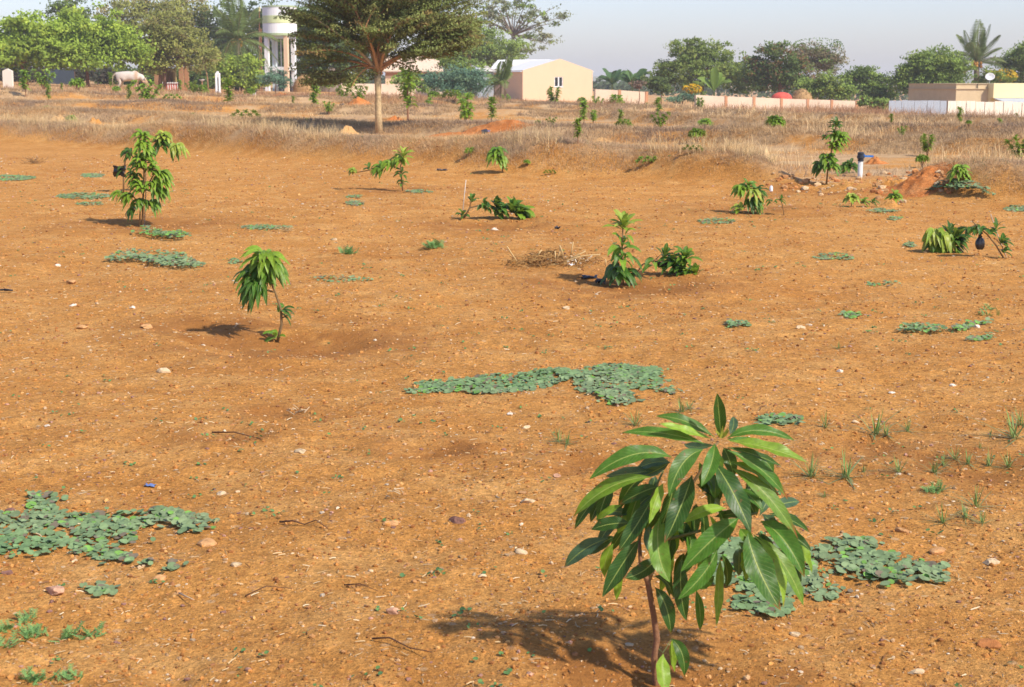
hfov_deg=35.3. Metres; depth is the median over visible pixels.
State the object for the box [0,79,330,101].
dry brush
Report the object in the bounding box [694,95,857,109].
compound wall
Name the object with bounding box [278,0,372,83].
shade tree
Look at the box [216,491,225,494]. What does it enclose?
stone
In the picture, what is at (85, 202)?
creeping weed
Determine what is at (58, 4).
dark tree
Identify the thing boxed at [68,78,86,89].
field sapling
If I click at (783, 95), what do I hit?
canopy
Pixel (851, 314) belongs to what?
creeping weed
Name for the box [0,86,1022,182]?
field grass
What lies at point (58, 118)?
earth mound
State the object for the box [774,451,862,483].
grass tuft
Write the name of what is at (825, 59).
sparse tree
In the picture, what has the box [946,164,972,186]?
mango sapling
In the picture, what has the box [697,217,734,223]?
creeping weed
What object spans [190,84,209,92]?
field sapling
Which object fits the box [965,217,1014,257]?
mango sapling
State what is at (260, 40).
utility pole
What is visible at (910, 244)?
creeping weed
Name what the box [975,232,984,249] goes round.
black bag
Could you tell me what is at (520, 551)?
stone
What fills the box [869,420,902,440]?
grass tuft
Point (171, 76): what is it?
shrine
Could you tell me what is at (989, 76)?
satellite dish
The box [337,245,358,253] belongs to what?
feathery weed
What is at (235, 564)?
stone
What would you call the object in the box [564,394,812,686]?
mango sapling
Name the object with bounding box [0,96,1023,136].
bund grass
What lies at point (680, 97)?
feathery shrub
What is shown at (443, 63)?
shrub
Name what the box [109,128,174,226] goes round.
mango sapling
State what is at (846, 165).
mango sapling
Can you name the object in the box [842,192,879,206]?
mango sapling
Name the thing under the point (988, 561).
stone
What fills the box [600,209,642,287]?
mango sapling
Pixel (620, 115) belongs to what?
field sapling
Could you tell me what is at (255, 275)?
mango sapling
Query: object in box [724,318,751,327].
creeping weed
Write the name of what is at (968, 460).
grass tuft
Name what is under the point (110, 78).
field sapling
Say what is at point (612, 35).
sky
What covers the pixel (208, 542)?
stone
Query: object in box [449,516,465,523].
stone
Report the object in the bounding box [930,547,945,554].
stone
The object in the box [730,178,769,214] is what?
mango sapling
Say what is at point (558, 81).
window
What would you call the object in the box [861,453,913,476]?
grass tuft
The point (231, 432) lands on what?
twig
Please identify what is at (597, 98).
field sapling
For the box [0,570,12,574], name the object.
stone
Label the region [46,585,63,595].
stone
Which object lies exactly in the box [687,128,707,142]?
field sapling
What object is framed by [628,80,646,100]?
shrub
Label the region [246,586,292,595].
twig
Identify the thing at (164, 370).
stone
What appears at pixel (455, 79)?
feathery shrub
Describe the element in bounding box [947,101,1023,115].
sheet fence
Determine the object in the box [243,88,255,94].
field sapling
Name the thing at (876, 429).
grass tuft
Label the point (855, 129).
straw grass
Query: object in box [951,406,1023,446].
grass tuft
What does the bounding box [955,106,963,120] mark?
field sapling
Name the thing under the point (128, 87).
field sapling
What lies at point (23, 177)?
creeping weed
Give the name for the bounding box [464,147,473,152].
field sapling
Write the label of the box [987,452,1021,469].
grass tuft
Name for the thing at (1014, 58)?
broadleaf tree
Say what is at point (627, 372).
creeping weed
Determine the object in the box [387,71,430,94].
shrub
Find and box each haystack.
[291,74,317,91]
[792,88,812,98]
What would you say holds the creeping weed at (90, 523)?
on the ground at (688, 170)
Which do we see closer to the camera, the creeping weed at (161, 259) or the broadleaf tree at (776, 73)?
the creeping weed at (161, 259)
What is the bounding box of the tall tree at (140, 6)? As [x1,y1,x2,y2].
[93,0,221,58]
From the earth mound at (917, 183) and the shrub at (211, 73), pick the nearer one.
the earth mound at (917, 183)
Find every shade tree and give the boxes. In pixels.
[189,0,309,78]
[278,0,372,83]
[450,14,491,91]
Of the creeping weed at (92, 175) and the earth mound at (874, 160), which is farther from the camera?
the earth mound at (874, 160)
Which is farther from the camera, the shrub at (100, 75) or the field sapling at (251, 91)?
the shrub at (100, 75)
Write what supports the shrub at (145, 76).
on the ground at (688, 170)
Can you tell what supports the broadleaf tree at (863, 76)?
on the ground at (688, 170)
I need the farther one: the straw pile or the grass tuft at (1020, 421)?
the straw pile
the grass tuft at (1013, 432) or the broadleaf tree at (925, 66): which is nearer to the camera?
the grass tuft at (1013, 432)
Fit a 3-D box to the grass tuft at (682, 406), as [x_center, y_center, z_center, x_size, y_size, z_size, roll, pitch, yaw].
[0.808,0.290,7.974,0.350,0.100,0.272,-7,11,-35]
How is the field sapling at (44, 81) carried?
on the ground at (688, 170)
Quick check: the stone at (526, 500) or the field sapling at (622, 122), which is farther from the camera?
the field sapling at (622, 122)
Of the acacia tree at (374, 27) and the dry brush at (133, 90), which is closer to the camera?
the acacia tree at (374, 27)
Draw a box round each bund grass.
[0,87,1023,123]
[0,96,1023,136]
[0,105,1023,158]
[0,117,1023,193]
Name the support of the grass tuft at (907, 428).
on the ground at (688, 170)
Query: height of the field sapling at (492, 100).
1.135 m
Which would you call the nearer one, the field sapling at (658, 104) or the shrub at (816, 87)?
the field sapling at (658, 104)
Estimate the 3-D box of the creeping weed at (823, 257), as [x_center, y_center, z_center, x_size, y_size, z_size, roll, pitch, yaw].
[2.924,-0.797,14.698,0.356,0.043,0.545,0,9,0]
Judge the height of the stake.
0.811 m
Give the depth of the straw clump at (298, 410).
8.01 m
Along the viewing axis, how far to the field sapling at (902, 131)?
46.42 m
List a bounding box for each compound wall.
[339,83,444,96]
[594,89,647,103]
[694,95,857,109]
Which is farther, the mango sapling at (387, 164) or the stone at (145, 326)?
the mango sapling at (387, 164)
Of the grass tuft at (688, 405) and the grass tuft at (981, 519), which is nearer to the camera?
the grass tuft at (981, 519)
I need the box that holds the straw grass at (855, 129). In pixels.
[647,100,1023,168]
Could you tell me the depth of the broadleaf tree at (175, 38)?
125.22 m
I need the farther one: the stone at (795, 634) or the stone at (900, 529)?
the stone at (900, 529)
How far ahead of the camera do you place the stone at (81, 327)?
10.67 m
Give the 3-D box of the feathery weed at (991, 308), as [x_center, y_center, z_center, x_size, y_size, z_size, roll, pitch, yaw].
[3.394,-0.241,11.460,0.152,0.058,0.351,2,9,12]
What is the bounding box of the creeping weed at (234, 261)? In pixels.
[228,257,242,263]
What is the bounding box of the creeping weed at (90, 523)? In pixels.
[0,490,219,563]
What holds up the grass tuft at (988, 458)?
on the ground at (688, 170)
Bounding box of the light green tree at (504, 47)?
[466,26,534,69]
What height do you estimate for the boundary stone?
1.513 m
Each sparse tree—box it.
[468,0,576,58]
[787,37,853,99]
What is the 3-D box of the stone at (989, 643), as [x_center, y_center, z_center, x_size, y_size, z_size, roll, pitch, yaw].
[1.374,0.868,4.632,0.072,0.035,0.043,0,9,0]
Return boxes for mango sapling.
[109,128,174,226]
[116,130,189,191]
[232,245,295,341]
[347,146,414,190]
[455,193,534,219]
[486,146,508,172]
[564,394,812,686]
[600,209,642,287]
[634,243,703,276]
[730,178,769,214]
[766,195,785,214]
[811,116,850,184]
[839,158,857,172]
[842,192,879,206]
[885,189,903,202]
[922,220,973,252]
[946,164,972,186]
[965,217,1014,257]
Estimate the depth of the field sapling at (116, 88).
98.20 m
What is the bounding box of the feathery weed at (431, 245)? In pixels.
[422,239,443,248]
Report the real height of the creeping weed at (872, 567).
0.064 m
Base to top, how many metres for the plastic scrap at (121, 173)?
0.185 m
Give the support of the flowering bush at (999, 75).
on the ground at (688, 170)
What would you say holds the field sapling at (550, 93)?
on the ground at (688, 170)
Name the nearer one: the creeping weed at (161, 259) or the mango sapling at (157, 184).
the creeping weed at (161, 259)
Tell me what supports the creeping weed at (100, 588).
on the ground at (688, 170)
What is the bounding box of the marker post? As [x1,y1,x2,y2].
[215,71,220,92]
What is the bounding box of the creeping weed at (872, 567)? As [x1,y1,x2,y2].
[712,533,957,617]
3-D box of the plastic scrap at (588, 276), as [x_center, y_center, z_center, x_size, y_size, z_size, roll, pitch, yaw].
[0.633,-0.547,13.210,0.150,0.028,0.108,0,9,0]
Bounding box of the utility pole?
[257,7,263,90]
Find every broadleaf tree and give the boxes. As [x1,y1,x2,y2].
[0,8,72,84]
[44,1,163,86]
[132,0,228,89]
[737,39,817,92]
[835,65,899,111]
[887,43,977,95]
[989,40,1023,82]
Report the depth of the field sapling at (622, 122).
55.04 m
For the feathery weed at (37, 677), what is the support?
on the ground at (688, 170)
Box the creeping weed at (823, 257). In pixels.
[812,252,853,259]
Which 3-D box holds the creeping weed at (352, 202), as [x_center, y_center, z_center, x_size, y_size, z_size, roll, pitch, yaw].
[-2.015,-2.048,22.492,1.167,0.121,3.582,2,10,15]
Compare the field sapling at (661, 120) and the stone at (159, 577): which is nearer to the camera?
the stone at (159, 577)
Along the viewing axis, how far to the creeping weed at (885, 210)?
19.49 m
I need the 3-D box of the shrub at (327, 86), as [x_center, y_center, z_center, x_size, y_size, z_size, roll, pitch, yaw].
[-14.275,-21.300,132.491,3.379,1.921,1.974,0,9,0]
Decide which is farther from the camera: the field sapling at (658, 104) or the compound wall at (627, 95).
the compound wall at (627, 95)
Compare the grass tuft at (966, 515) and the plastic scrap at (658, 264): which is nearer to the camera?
the grass tuft at (966, 515)
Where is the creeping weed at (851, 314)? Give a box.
[837,310,862,317]
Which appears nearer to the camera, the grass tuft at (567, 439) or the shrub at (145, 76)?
the grass tuft at (567, 439)
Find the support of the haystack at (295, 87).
on the ground at (688, 170)
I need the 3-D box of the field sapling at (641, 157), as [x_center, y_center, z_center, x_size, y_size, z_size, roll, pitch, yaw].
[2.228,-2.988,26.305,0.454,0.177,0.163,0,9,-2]
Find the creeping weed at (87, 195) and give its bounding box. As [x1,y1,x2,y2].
[55,192,112,199]
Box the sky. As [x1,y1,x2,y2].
[0,0,1023,82]
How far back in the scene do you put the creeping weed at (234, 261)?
14.48 m
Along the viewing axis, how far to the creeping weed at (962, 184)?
21.69 m
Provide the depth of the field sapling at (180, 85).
110.91 m
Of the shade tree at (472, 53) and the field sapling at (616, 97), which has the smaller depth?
the field sapling at (616, 97)
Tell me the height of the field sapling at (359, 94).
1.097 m
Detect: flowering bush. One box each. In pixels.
[679,83,706,104]
[968,65,1017,82]
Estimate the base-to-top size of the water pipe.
0.570 m
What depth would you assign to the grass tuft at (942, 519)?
5.86 m
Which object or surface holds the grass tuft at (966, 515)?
on the ground at (688, 170)
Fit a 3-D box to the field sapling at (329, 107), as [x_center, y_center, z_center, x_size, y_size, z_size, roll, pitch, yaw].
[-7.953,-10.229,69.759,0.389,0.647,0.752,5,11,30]
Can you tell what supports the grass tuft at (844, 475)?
on the ground at (688, 170)
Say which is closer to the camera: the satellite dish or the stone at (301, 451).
the stone at (301, 451)
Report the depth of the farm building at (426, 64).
157.88 m
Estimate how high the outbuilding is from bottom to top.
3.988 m
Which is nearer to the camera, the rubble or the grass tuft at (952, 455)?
the grass tuft at (952, 455)
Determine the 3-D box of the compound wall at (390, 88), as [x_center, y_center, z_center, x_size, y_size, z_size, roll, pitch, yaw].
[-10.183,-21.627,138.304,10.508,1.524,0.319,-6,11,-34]
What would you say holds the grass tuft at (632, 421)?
on the ground at (688, 170)
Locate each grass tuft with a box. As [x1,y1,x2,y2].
[540,429,576,442]
[553,431,577,448]
[602,410,662,425]
[659,396,702,412]
[674,399,699,411]
[682,145,703,152]
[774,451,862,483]
[802,450,880,487]
[806,411,846,428]
[854,407,927,441]
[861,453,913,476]
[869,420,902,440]
[893,420,934,437]
[911,460,964,474]
[913,505,978,526]
[914,479,960,492]
[926,455,964,469]
[930,446,981,465]
[938,483,1014,513]
[947,499,989,524]
[950,448,993,468]
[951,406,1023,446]
[957,509,996,524]
[968,449,1011,470]
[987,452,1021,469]
[1006,406,1023,427]
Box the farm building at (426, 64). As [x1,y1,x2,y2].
[382,56,442,83]
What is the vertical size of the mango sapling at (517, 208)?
0.445 m
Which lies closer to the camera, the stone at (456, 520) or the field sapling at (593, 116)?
the stone at (456, 520)
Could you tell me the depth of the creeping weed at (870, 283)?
13.10 m
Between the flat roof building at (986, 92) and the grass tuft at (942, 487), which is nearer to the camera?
the grass tuft at (942, 487)
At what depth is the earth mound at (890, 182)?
23.18 m
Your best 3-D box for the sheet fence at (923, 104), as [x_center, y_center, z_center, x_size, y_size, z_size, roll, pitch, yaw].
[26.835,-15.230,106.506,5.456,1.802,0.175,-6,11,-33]
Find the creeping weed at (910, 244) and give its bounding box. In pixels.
[902,241,916,246]
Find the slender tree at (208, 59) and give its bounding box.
[187,46,224,89]
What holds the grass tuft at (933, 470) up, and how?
on the ground at (688, 170)
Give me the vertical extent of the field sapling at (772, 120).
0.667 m
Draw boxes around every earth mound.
[47,115,65,121]
[87,117,103,124]
[334,125,359,135]
[346,97,370,105]
[387,115,402,119]
[425,119,531,137]
[593,137,612,141]
[797,181,875,192]
[863,156,888,164]
[872,179,905,187]
[878,200,902,206]
[882,162,956,196]
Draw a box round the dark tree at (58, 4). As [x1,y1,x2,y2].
[34,0,94,65]
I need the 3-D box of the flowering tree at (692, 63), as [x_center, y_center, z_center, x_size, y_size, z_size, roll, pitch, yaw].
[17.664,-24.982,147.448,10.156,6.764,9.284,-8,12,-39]
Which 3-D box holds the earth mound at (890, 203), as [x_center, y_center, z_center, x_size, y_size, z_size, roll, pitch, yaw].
[4.876,-1.779,20.684,0.334,0.144,0.371,0,9,0]
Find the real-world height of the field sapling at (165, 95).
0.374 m
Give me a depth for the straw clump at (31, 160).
31.07 m
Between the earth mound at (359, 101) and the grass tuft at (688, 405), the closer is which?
the grass tuft at (688, 405)
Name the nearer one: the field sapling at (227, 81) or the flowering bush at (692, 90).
the field sapling at (227, 81)
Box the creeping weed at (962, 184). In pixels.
[932,178,995,195]
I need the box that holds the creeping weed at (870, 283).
[866,280,900,285]
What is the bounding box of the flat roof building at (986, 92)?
[907,83,1023,111]
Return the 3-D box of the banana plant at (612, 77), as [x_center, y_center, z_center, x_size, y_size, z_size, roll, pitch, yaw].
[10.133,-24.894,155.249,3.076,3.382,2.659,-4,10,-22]
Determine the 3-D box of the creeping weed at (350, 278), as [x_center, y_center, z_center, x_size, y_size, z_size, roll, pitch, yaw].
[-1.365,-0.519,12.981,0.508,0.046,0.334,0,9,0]
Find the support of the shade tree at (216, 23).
on the ground at (688, 170)
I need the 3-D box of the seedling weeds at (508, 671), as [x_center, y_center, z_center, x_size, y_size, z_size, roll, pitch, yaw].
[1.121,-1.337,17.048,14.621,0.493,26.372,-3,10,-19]
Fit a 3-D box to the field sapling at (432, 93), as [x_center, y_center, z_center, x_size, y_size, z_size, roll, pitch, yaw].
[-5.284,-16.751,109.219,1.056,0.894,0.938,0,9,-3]
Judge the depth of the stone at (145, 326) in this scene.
10.48 m
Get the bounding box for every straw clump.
[22,156,48,163]
[275,225,293,230]
[286,404,309,413]
[386,487,403,496]
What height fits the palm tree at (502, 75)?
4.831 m
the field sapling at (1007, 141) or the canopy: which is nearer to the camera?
the field sapling at (1007, 141)
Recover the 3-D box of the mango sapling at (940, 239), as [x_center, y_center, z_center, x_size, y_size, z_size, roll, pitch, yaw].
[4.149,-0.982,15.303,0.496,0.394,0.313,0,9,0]
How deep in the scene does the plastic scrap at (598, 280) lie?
12.96 m
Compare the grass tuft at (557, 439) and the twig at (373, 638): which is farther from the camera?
the grass tuft at (557, 439)
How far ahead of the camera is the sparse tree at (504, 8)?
172.55 m
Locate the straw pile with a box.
[502,242,635,268]
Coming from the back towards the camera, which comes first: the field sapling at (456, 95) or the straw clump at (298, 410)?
the field sapling at (456, 95)
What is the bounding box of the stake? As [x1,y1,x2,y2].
[144,160,145,225]
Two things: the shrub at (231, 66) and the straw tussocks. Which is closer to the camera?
the straw tussocks
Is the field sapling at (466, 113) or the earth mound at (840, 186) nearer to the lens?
the earth mound at (840, 186)
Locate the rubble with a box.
[731,168,965,202]
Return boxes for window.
[554,77,562,86]
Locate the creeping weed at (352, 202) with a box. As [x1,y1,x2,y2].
[344,189,432,205]
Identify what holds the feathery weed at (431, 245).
on the ground at (688, 170)
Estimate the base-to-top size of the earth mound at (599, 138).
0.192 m
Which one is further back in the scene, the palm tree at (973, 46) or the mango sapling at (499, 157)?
the palm tree at (973, 46)
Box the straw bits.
[0,157,1023,686]
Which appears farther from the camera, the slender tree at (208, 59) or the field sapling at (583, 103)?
the slender tree at (208, 59)
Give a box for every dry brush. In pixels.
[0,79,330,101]
[233,90,1023,116]
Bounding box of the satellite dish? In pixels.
[985,73,994,82]
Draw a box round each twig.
[212,431,260,438]
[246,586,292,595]
[279,520,327,528]
[344,583,377,590]
[372,637,431,651]
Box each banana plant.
[598,68,625,89]
[617,68,649,90]
[697,67,731,95]
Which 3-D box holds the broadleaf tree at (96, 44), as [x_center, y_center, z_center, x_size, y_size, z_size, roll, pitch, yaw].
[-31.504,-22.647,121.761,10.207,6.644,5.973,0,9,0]
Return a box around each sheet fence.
[45,69,74,83]
[888,100,946,114]
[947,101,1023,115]
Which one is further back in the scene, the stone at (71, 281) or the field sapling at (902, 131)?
the field sapling at (902, 131)
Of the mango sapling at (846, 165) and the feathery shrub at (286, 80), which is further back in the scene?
the feathery shrub at (286, 80)
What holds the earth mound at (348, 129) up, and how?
on the ground at (688, 170)
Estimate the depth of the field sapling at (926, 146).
33.75 m
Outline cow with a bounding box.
[112,71,148,91]
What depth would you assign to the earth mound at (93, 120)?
56.23 m
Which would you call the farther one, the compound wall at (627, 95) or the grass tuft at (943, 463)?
the compound wall at (627, 95)
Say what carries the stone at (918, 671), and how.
on the ground at (688, 170)
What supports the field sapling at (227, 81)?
on the ground at (688, 170)
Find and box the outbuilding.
[491,59,549,96]
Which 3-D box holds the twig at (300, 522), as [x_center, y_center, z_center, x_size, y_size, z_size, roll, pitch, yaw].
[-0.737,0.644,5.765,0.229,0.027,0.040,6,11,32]
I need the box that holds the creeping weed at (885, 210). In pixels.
[866,208,902,219]
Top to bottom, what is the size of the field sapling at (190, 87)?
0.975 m
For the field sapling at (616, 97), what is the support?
on the ground at (688, 170)
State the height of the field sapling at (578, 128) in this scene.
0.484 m
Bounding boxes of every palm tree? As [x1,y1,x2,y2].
[193,0,278,90]
[474,55,513,98]
[955,19,1008,81]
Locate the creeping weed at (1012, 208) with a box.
[1004,204,1023,211]
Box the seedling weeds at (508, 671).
[0,155,1023,686]
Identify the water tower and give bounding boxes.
[262,5,296,91]
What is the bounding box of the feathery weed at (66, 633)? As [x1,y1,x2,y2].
[0,608,105,647]
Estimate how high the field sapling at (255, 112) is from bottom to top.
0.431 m
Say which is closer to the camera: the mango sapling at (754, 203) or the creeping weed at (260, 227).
the creeping weed at (260, 227)
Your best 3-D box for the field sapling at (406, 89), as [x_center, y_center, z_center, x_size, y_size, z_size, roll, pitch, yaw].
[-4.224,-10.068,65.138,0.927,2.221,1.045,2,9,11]
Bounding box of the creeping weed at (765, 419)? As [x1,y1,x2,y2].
[753,412,805,424]
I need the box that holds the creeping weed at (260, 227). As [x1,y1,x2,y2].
[241,224,292,229]
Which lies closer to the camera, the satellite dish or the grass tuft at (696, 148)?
the grass tuft at (696, 148)
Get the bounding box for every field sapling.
[18,69,30,95]
[30,68,56,88]
[45,84,51,99]
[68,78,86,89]
[107,72,115,85]
[112,86,120,91]
[125,84,132,98]
[131,79,163,98]
[162,94,181,99]
[177,79,182,89]
[184,81,197,92]
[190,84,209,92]
[221,78,234,101]
[230,109,260,117]
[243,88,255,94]
[309,85,320,103]
[322,100,333,113]
[335,85,351,96]
[348,86,367,98]
[398,67,419,118]
[424,97,433,103]
[427,90,440,97]
[440,89,462,100]
[456,92,475,119]
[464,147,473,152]
[486,96,497,119]
[547,86,562,101]
[572,117,583,143]
[577,100,588,123]
[589,110,597,122]
[591,96,604,103]
[608,94,624,103]
[614,118,632,125]
[618,109,623,122]
[635,156,657,165]
[650,111,670,126]
[653,97,663,111]
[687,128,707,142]
[695,97,704,106]
[697,118,712,126]
[764,115,785,127]
[897,125,907,135]
[915,154,929,166]
[919,133,935,154]
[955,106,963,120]
[1003,134,1023,159]
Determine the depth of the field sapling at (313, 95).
73.83 m
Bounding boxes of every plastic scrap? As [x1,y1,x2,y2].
[113,165,127,177]
[581,275,596,277]
[595,278,605,283]
[655,261,667,267]
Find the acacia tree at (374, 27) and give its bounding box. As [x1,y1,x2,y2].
[273,0,495,133]
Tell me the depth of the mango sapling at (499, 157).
27.47 m
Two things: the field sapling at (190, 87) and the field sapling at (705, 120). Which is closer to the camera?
the field sapling at (705, 120)
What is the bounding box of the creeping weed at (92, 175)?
[80,173,104,177]
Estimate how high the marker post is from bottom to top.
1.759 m
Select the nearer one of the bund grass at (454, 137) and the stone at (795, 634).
the stone at (795, 634)
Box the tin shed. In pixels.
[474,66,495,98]
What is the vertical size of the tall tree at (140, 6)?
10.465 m
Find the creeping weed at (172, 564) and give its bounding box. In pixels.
[137,557,188,572]
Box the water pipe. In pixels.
[857,152,873,176]
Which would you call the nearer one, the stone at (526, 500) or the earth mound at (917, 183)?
the stone at (526, 500)
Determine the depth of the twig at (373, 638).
4.55 m
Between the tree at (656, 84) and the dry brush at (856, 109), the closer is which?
the dry brush at (856, 109)
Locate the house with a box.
[494,59,593,101]
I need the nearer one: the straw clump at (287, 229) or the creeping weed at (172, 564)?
the creeping weed at (172, 564)
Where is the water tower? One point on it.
(279, 28)
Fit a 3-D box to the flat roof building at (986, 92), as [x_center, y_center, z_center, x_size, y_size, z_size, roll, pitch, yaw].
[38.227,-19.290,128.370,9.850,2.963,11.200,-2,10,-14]
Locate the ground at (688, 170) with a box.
[0,80,1023,686]
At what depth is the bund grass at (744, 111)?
88.31 m
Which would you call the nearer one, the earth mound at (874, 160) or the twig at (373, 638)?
the twig at (373, 638)
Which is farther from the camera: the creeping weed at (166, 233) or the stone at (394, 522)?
the creeping weed at (166, 233)
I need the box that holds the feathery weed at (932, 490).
[921,479,945,492]
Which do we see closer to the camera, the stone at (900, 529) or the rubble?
the stone at (900, 529)
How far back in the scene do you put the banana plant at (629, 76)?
150.13 m
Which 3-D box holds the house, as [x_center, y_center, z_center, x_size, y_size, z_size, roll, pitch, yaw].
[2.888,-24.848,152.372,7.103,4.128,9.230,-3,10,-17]
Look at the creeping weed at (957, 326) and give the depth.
10.56 m
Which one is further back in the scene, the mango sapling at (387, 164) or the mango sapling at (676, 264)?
the mango sapling at (387, 164)
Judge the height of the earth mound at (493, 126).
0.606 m
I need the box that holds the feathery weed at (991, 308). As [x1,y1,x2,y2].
[978,303,999,315]
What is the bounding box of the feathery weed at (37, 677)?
[17,663,83,685]
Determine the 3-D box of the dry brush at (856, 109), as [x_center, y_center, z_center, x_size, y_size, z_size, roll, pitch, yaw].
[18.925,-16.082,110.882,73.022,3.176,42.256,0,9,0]
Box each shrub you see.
[0,65,129,83]
[94,64,177,85]
[174,52,234,88]
[212,53,271,90]
[252,65,292,92]
[318,75,357,93]
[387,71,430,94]
[418,63,493,95]
[431,52,490,74]
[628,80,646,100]
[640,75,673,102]
[660,91,699,105]
[788,67,859,100]
[856,95,889,109]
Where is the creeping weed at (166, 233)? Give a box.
[131,225,191,240]
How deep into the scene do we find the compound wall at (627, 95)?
143.48 m
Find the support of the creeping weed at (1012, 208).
on the ground at (688, 170)
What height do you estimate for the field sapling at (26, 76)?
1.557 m
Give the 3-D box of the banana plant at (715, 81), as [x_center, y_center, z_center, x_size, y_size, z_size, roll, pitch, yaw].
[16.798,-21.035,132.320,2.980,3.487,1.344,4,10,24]
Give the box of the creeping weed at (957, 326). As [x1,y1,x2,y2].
[896,317,996,340]
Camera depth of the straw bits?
6.67 m
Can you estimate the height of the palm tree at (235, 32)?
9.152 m
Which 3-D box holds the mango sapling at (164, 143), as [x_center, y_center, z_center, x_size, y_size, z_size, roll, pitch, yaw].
[-5.220,-2.630,23.327,1.109,0.939,0.360,0,9,0]
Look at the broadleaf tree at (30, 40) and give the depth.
119.31 m
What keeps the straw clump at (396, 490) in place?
on the ground at (688, 170)
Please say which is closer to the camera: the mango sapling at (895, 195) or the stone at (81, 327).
the stone at (81, 327)
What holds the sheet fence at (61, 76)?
on the ground at (688, 170)
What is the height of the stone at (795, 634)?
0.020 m
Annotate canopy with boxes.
[771,92,791,98]
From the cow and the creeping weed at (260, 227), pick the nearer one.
the creeping weed at (260, 227)
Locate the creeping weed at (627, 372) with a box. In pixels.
[404,362,682,404]
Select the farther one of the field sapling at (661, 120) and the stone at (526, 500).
the field sapling at (661, 120)
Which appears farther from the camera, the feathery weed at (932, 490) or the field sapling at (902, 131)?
the field sapling at (902, 131)
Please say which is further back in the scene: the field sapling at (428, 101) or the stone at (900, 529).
the field sapling at (428, 101)
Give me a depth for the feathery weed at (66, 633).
4.77 m
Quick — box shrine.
[154,64,189,89]
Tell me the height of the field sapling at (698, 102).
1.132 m
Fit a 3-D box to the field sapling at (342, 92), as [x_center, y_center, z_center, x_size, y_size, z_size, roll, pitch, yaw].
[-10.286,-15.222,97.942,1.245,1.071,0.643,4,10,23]
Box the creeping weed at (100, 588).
[79,580,120,595]
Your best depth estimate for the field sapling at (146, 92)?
78.66 m
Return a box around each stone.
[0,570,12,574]
[2,69,13,87]
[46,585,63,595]
[66,280,75,283]
[76,325,87,328]
[141,324,152,328]
[153,574,166,580]
[156,368,170,372]
[197,538,216,546]
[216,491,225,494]
[231,562,241,566]
[294,449,305,453]
[382,520,399,525]
[386,607,399,613]
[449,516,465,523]
[515,548,527,554]
[521,498,535,502]
[789,632,799,636]
[895,527,908,532]
[910,668,924,673]
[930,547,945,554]
[977,638,1001,648]
[982,558,999,565]
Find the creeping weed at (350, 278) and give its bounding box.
[314,275,373,281]
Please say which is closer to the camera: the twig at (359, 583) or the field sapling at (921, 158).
the twig at (359, 583)
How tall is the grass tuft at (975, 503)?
0.102 m
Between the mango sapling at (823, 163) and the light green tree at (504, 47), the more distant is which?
the light green tree at (504, 47)
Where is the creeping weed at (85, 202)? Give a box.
[75,201,105,205]
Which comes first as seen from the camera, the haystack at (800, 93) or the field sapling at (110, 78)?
the field sapling at (110, 78)
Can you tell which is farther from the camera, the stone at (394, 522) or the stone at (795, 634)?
the stone at (394, 522)
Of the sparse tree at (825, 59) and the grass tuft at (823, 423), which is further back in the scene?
the sparse tree at (825, 59)
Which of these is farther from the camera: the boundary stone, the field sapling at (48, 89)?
the boundary stone
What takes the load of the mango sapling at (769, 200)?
on the ground at (688, 170)
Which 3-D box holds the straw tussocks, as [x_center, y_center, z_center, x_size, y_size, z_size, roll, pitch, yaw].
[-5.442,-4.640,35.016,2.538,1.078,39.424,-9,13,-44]
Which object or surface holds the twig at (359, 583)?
on the ground at (688, 170)
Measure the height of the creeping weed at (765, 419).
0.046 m
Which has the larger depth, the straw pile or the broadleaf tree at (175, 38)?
the broadleaf tree at (175, 38)
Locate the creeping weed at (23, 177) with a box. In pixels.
[0,174,35,180]
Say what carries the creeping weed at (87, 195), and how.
on the ground at (688, 170)
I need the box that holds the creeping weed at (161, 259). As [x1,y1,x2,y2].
[104,247,205,269]
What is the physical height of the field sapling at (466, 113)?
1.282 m
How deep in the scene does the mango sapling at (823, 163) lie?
23.74 m
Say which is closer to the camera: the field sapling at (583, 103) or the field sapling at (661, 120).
the field sapling at (661, 120)
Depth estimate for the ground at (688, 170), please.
8.43 m
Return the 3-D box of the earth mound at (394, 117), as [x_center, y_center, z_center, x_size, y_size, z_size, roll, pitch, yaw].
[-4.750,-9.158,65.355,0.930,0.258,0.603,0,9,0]
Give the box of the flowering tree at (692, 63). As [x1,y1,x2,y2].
[640,34,759,95]
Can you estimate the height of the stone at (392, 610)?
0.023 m
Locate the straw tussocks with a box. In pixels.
[0,109,1023,164]
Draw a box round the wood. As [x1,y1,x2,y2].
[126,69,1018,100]
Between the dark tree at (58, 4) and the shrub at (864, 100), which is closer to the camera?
the shrub at (864, 100)
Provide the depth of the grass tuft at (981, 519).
5.84 m
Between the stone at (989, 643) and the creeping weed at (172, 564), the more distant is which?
the creeping weed at (172, 564)
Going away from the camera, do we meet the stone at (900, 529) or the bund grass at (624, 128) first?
the stone at (900, 529)

